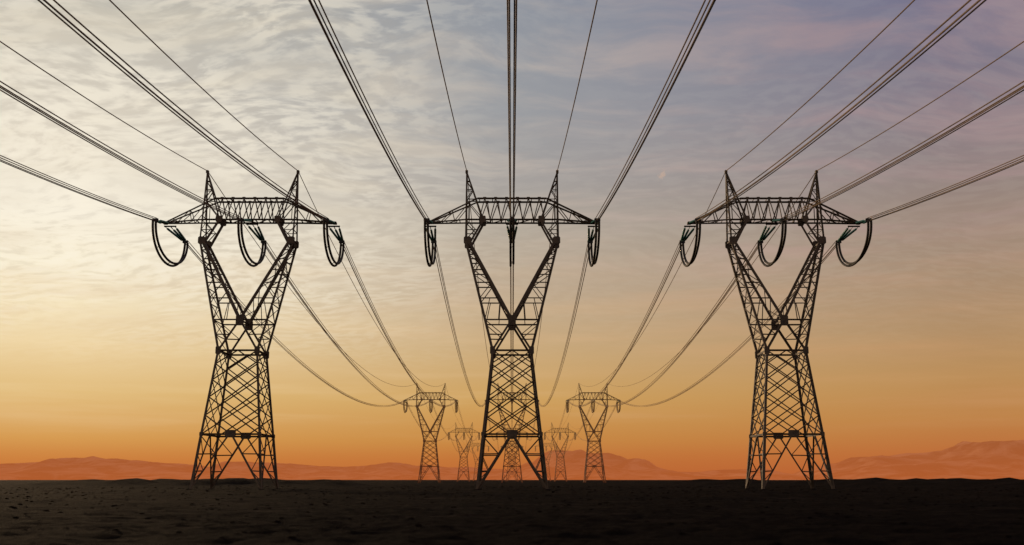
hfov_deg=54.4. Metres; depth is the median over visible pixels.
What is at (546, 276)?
earth wire
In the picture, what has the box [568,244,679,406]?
power line
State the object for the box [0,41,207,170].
earth wire
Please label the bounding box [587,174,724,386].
earth wire
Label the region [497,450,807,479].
mountain
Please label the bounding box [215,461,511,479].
mountain range
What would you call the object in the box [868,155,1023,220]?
power line
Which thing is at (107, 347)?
sky
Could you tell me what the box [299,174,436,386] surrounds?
earth wire
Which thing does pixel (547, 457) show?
transmission tower
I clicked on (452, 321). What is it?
power line
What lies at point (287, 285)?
earth wire
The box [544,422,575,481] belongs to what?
transmission tower
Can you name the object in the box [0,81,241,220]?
power line
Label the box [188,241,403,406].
power line
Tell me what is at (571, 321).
power line
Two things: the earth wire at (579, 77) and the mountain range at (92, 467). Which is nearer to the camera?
the earth wire at (579, 77)
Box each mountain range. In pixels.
[0,456,295,479]
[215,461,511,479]
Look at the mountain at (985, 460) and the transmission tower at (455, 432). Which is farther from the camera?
the mountain at (985, 460)
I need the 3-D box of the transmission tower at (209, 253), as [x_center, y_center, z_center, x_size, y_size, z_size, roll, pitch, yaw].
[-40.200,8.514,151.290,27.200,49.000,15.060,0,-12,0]
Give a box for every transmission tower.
[151,170,344,489]
[403,383,457,482]
[424,170,599,490]
[448,422,479,481]
[467,441,488,480]
[485,383,538,482]
[496,422,527,481]
[500,443,523,479]
[535,441,556,480]
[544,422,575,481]
[566,383,620,482]
[679,170,872,489]
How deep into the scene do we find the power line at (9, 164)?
118.89 m
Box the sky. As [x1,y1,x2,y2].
[0,0,1023,473]
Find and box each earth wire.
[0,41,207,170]
[109,0,297,170]
[209,173,416,386]
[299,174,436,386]
[426,0,466,170]
[468,185,497,386]
[526,185,555,386]
[557,0,597,170]
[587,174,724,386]
[607,173,814,386]
[726,0,914,170]
[816,41,1023,170]
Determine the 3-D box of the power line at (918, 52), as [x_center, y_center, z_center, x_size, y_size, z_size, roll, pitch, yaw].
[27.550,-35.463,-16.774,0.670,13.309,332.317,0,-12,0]
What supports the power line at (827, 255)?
attached to the transmission tower at (733, 241)
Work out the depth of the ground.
42.11 m
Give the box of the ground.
[0,477,1023,544]
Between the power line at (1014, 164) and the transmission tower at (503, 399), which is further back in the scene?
the transmission tower at (503, 399)
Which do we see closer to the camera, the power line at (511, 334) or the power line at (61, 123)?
the power line at (61, 123)
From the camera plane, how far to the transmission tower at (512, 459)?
1166.72 m
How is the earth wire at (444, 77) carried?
attached to the transmission tower at (511, 222)
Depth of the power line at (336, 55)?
81.43 m
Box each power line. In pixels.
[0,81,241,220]
[0,155,155,220]
[38,0,326,220]
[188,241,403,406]
[266,241,429,406]
[308,0,427,220]
[344,244,455,406]
[436,243,484,406]
[507,0,516,216]
[510,265,513,406]
[539,243,587,406]
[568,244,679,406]
[594,241,757,406]
[596,0,715,220]
[620,241,835,406]
[697,0,985,220]
[782,81,1023,220]
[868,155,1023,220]
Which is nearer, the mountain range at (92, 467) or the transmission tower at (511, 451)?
the transmission tower at (511, 451)
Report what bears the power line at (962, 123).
attached to the transmission tower at (733, 241)
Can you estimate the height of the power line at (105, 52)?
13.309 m
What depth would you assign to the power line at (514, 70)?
79.27 m
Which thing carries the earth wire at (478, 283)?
attached to the transmission tower at (511, 222)
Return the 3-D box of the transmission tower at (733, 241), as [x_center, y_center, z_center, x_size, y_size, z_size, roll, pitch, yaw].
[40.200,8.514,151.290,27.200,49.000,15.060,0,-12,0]
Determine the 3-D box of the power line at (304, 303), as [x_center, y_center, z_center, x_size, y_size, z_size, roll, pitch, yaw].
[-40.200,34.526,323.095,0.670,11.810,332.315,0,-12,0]
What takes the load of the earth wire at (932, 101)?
attached to the transmission tower at (733, 241)
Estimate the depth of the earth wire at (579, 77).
101.28 m
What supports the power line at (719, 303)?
attached to the transmission tower at (733, 241)
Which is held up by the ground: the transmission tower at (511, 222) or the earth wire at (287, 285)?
the transmission tower at (511, 222)
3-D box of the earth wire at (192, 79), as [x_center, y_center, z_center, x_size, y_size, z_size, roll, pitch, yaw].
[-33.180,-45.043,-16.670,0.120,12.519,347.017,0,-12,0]
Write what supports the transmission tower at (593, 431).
on the ground
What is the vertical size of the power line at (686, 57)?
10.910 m
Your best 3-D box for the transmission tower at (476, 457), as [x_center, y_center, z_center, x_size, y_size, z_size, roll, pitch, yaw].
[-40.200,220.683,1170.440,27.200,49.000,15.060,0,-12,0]
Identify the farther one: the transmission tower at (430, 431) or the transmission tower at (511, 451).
the transmission tower at (511, 451)
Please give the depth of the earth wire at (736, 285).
210.13 m
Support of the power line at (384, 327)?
attached to the transmission tower at (209, 253)
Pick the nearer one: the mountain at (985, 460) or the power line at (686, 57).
the power line at (686, 57)
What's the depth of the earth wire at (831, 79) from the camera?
101.63 m
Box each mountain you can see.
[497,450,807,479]
[794,440,1023,479]

